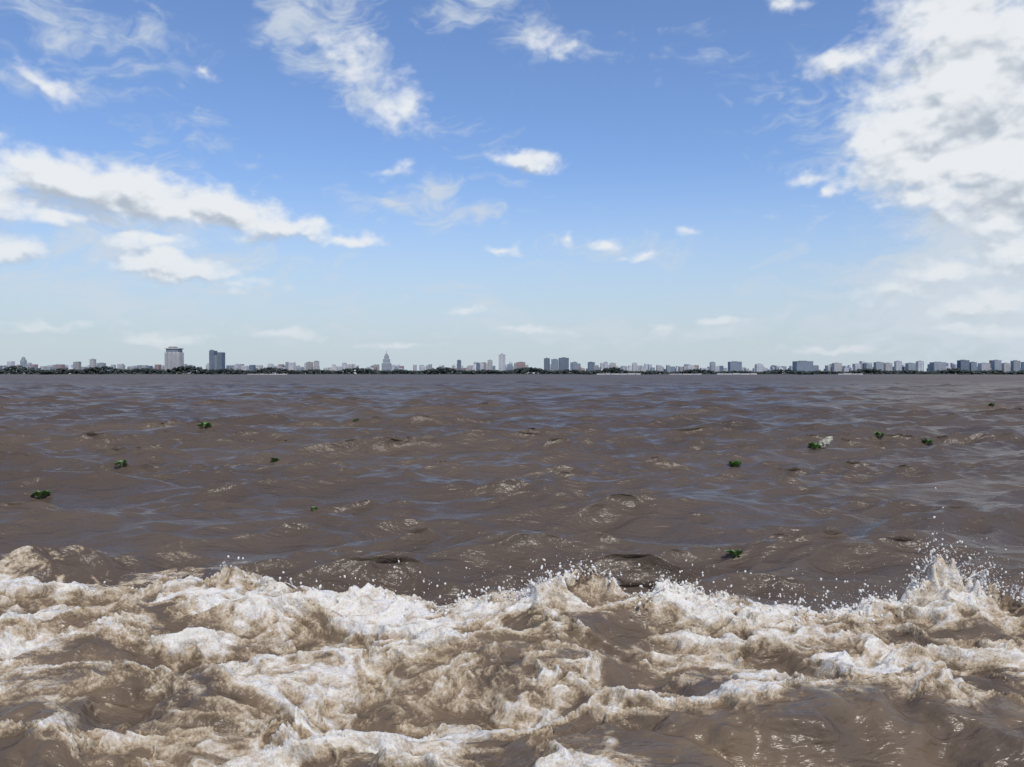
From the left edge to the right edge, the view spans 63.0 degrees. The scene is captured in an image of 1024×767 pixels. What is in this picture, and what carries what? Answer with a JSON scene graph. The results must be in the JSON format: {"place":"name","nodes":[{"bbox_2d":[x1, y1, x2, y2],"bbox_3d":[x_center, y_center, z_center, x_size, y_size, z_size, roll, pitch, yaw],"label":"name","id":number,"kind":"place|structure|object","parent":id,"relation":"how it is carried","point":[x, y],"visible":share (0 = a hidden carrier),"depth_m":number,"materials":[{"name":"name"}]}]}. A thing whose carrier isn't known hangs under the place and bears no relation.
{"place":"outdoors","nodes":[
{"label":"outdoors","id":0,"kind":"place"},
{"bbox_2d":[0,375,1023,766],"bbox_3d":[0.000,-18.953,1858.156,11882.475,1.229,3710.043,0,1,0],"label":"river water","id":1,"kind":"structure","parent":0,"point":[202,659],"depth_m":9.27,"materials":[{"name":"brown liquid"}]},
{"bbox_2d":[32,490,50,497],"bbox_3d":[-8.672,2.041,15.393,0.332,0.168,0.339,0,1,26],"label":"water hyacinth","id":2,"kind":"object","parent":1,"relation":"on","point":[38,494],"visible":1,"depth_m":15.33,"materials":[{"name":"green plant"}]},
{"bbox_2d":[114,460,127,466],"bbox_3d":[-8.832,1.803,18.845,0.292,0.174,0.325,0,1,-28],"label":"water hyacinth","id":3,"kind":"object","parent":1,"relation":"on","point":[122,462],"visible":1,"depth_m":18.80,"materials":[{"name":"green plant"}]},
{"bbox_2d":[198,422,211,427],"bbox_3d":[-11.865,1.603,32.247,0.485,0.262,0.486,0,1,-36],"label":"water hyacinth","id":4,"kind":"object","parent":1,"relation":"on","point":[205,424],"visible":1,"depth_m":32.16,"materials":[{"name":"green plant"}]},
{"bbox_2d":[103,487,1023,622],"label":"spray droplets","id":5,"kind":"object","parent":1,"relation":"on","point":[983,582],"visible":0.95,"depth_m":7.37,"materials":[{"name":"beige liquid"}]},
{"bbox_2d":[724,549,742,556],"bbox_3d":[2.557,1.960,9.588,0.202,0.138,0.207,0,1,-17],"label":"water hyacinth","id":6,"kind":"object","parent":1,"relation":"on","point":[732,553],"visible":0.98,"depth_m":9.55,"materials":[{"name":"green plant"}]},
{"bbox_2d":[729,460,741,466],"bbox_3d":[5.366,1.934,20.102,0.340,0.202,0.387,0,1,0],"label":"water hyacinth","id":7,"kind":"object","parent":1,"relation":"on","point":[736,463],"visible":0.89,"depth_m":20.00,"materials":[{"name":"green plant"}]},
{"bbox_2d":[808,442,822,448],"bbox_3d":[8.347,1.713,22.965,0.399,0.220,0.429,0,1,0],"label":"water hyacinth","id":8,"kind":"object","parent":1,"relation":"on","point":[813,445],"visible":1,"depth_m":22.91,"materials":[{"name":"green plant"}]},
{"bbox_2d":[818,436,832,447],"bbox_3d":[8.653,1.635,23.077,0.379,0.360,0.344,1,1,40],"label":"plastic bag","id":9,"kind":"object","parent":1,"relation":"on","point":[826,442],"visible":0.99,"depth_m":23.00,"materials":[{"name":"white plastic"}]},
{"bbox_2d":[874,431,884,437],"bbox_3d":[11.743,1.627,26.681,0.315,0.203,0.391,0,1,0],"label":"water hyacinth","id":10,"kind":"object","parent":1,"relation":"on","point":[877,433],"visible":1,"depth_m":26.63,"materials":[{"name":"green plant"}]},
{"bbox_2d":[923,438,932,444],"bbox_3d":[13.095,1.823,26.299,0.424,0.201,0.362,0,1,0],"label":"water hyacinth","id":11,"kind":"object","parent":1,"relation":"on","point":[926,441],"visible":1,"depth_m":26.27,"materials":[{"name":"green plant"}]},
{"bbox_2d":[0,0,1023,367],"bbox_3d":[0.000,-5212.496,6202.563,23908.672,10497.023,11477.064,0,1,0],"label":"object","id":12,"kind":"structure","parent":0,"point":[936,130],"depth_m":10508.55,"materials":[{"name":"white"}]},
{"bbox_2d":[0,374,1023,374],"bbox_3d":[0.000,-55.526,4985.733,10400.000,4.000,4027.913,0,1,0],"label":"riverbank","id":13,"kind":"structure","parent":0,"point":[484,374],"depth_m":2990.90,"materials":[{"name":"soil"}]},
{"bbox_2d":[16,357,35,373],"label":"domed building","id":14,"kind":"structure","parent":13,"relation":"on","point":[23,361],"depth_m":3116.31,"materials":[{"name":"grey glass"}]},
{"bbox_2d":[73,362,80,369],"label":"apartment tower","id":15,"kind":"structure","parent":13,"relation":"on","point":[76,365],"depth_m":3073.36,"materials":[{"name":"grey glass"}]},
{"bbox_2d":[89,359,95,373],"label":"apartment tower","id":16,"kind":"structure","parent":13,"relation":"on","point":[92,362],"depth_m":3115.35,"materials":[{"name":"grey glass"}]},
{"bbox_2d":[96,363,105,372],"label":"apartment tower","id":17,"kind":"structure","parent":13,"relation":"on","point":[100,365],"depth_m":3059.41,"materials":[{"name":"grey glass"}]},
{"bbox_2d":[164,347,183,373],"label":"high-rise building","id":18,"kind":"structure","parent":13,"relation":"on","point":[174,356],"depth_m":3059.28,"materials":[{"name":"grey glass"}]},
{"bbox_2d":[209,350,224,373],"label":"office tower","id":19,"kind":"structure","parent":13,"relation":"on","point":[216,360],"depth_m":3073.78,"materials":[{"name":"blue glass"}]},
{"bbox_2d":[306,362,312,369],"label":"apartment tower","id":20,"kind":"structure","parent":13,"relation":"on","point":[309,365],"depth_m":3087.32,"materials":[{"name":"grey glass"}]},
{"bbox_2d":[314,361,318,372],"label":"apartment tower","id":21,"kind":"structure","parent":13,"relation":"on","point":[316,364],"depth_m":3101.36,"materials":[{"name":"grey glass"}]},
{"bbox_2d":[342,363,346,370],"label":"apartment tower","id":22,"kind":"structure","parent":13,"relation":"on","point":[344,365],"depth_m":3115.40,"materials":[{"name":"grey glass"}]},
{"bbox_2d":[382,351,390,370],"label":"spired tower","id":23,"kind":"structure","parent":13,"relation":"on","point":[386,364],"depth_m":3089.19,"materials":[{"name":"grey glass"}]},
{"bbox_2d":[457,360,460,370],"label":"apartment tower","id":24,"kind":"structure","parent":13,"relation":"on","point":[458,364],"depth_m":3059.32,"materials":[{"name":"grey glass"}]},
{"bbox_2d":[487,360,492,369],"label":"apartment tower","id":25,"kind":"structure","parent":13,"relation":"on","point":[490,364],"depth_m":3073.36,"materials":[{"name":"grey glass"}]},
{"bbox_2d":[499,354,504,370],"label":"apartment tower","id":26,"kind":"structure","parent":13,"relation":"on","point":[501,362],"depth_m":3101.27,"materials":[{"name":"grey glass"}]},
{"bbox_2d":[0,366,1023,374],"bbox_3d":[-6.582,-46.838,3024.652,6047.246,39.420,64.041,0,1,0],"label":"distant trees","id":27,"kind":"object","parent":13,"relation":"on","point":[270,370],"visible":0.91,"depth_m":3005.80,"materials":[{"name":"green plant"}]},
{"bbox_2d":[0,360,1023,373],"bbox_3d":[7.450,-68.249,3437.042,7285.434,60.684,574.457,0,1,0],"label":"distant city blocks","id":28,"kind":"structure","parent":13,"relation":"on","point":[475,365],"depth_m":3295.93,"materials":[{"name":"grey concrete"}]},
{"bbox_2d":[517,362,524,367],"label":"apartment tower","id":29,"kind":"structure","parent":13,"relation":"on","point":[520,364],"depth_m":3101.31,"materials":[{"name":"concrete"}]},
{"bbox_2d":[544,358,549,370],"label":"apartment tower","id":30,"kind":"structure","parent":13,"relation":"on","point":[546,363],"depth_m":3115.29,"materials":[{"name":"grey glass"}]},
{"bbox_2d":[247,373,862,374],"bbox_3d":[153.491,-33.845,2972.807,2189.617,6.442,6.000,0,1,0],"label":"sea wall","id":31,"kind":"structure","parent":13,"relation":"on","point":[640,374],"depth_m":2969.83,"materials":[{"name":"grey concrete"}]},
{"bbox_2d":[551,359,558,370],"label":"apartment tower","id":32,"kind":"structure","parent":13,"relation":"on","point":[554,364],"depth_m":3059.32,"materials":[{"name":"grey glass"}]},
{"bbox_2d":[559,357,568,369],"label":"apartment tower","id":33,"kind":"structure","parent":13,"relation":"on","point":[563,363],"depth_m":3073.28,"materials":[{"name":"grey glass"}]},
{"bbox_2d":[572,362,576,369],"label":"apartment tower","id":34,"kind":"structure","parent":13,"relation":"on","point":[574,365],"depth_m":3087.36,"materials":[{"name":"grey glass"}]},
{"bbox_2d":[588,362,593,370],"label":"apartment tower","id":35,"kind":"structure","parent":13,"relation":"on","point":[590,365],"depth_m":3101.36,"materials":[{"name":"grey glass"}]},
{"bbox_2d":[632,363,636,370],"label":"apartment tower","id":36,"kind":"structure","parent":13,"relation":"on","point":[634,366],"depth_m":3073.47,"materials":[{"name":"grey concrete"}]},
{"bbox_2d":[656,366,662,373],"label":"apartment tower","id":37,"kind":"structure","parent":13,"relation":"on","point":[659,368],"depth_m":3087.51,"materials":[{"name":"grey concrete"}]},
{"bbox_2d":[710,362,714,371],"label":"apartment tower","id":38,"kind":"structure","parent":13,"relation":"on","point":[712,366],"depth_m":3073.36,"materials":[{"name":"grey concrete"}]},
{"bbox_2d":[728,361,741,370],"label":"apartment tower","id":39,"kind":"structure","parent":13,"relation":"on","point":[735,365],"depth_m":3087.40,"materials":[{"name":"grey glass"}]},
{"bbox_2d":[755,364,762,371],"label":"apartment tower","id":40,"kind":"structure","parent":13,"relation":"on","point":[759,367],"depth_m":3115.44,"materials":[{"name":"grey concrete"}]},
{"bbox_2d":[792,361,812,373],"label":"apartment tower","id":41,"kind":"structure","parent":13,"relation":"on","point":[802,365],"depth_m":3101.40,"materials":[{"name":"grey glass"}]},
{"bbox_2d":[832,363,841,371],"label":"apartment tower","id":42,"kind":"structure","parent":13,"relation":"on","point":[836,367],"depth_m":3059.49,"materials":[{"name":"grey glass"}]},
{"bbox_2d":[853,364,860,369],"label":"apartment tower","id":43,"kind":"structure","parent":13,"relation":"on","point":[856,366],"depth_m":3059.41,"materials":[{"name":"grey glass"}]},
{"bbox_2d":[873,362,883,370],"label":"apartment tower","id":44,"kind":"structure","parent":13,"relation":"on","point":[878,365],"depth_m":3073.38,"materials":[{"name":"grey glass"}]},
{"bbox_2d":[884,363,891,370],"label":"apartment tower","id":45,"kind":"structure","parent":13,"relation":"on","point":[888,366],"depth_m":3087.38,"materials":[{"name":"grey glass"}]},
{"bbox_2d":[894,361,901,370],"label":"apartment tower","id":46,"kind":"structure","parent":13,"relation":"on","point":[897,365],"depth_m":3101.40,"materials":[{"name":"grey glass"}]},
{"bbox_2d":[905,363,915,373],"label":"apartment tower","id":47,"kind":"structure","parent":13,"relation":"on","point":[910,366],"depth_m":3115.44,"materials":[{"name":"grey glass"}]},
{"bbox_2d":[916,361,923,370],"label":"apartment tower","id":48,"kind":"structure","parent":13,"relation":"on","point":[919,365],"depth_m":3059.36,"materials":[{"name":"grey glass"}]},
{"bbox_2d":[929,362,945,370],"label":"apartment tower","id":49,"kind":"structure","parent":13,"relation":"on","point":[935,366],"depth_m":3073.45,"materials":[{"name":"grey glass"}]},
{"bbox_2d":[957,360,968,369],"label":"apartment tower","id":50,"kind":"structure","parent":13,"relation":"on","point":[962,364],"depth_m":3087.36,"materials":[{"name":"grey glass"}]},
{"bbox_2d":[969,362,976,370],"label":"apartment tower","id":51,"kind":"structure","parent":13,"relation":"on","point":[973,366],"depth_m":3101.40,"materials":[{"name":"grey glass"}]},
{"bbox_2d":[978,363,989,370],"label":"apartment tower","id":52,"kind":"structure","parent":13,"relation":"on","point":[984,366],"depth_m":3115.44,"materials":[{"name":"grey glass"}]},
{"bbox_2d":[991,360,1001,369],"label":"apartment tower","id":53,"kind":"structure","parent":13,"relation":"on","point":[996,364],"depth_m":3059.36,"materials":[{"name":"grey glass"}]},
{"bbox_2d":[1001,363,1009,371],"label":"apartment tower","id":54,"kind":"structure","parent":13,"relation":"on","point":[1005,367],"depth_m":3073.51,"materials":[{"name":"grey concrete"}]},
{"bbox_2d":[1010,360,1020,370],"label":"apartment tower","id":55,"kind":"structure","parent":13,"relation":"on","point":[1014,365],"depth_m":3087.55,"materials":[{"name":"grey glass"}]}
]}

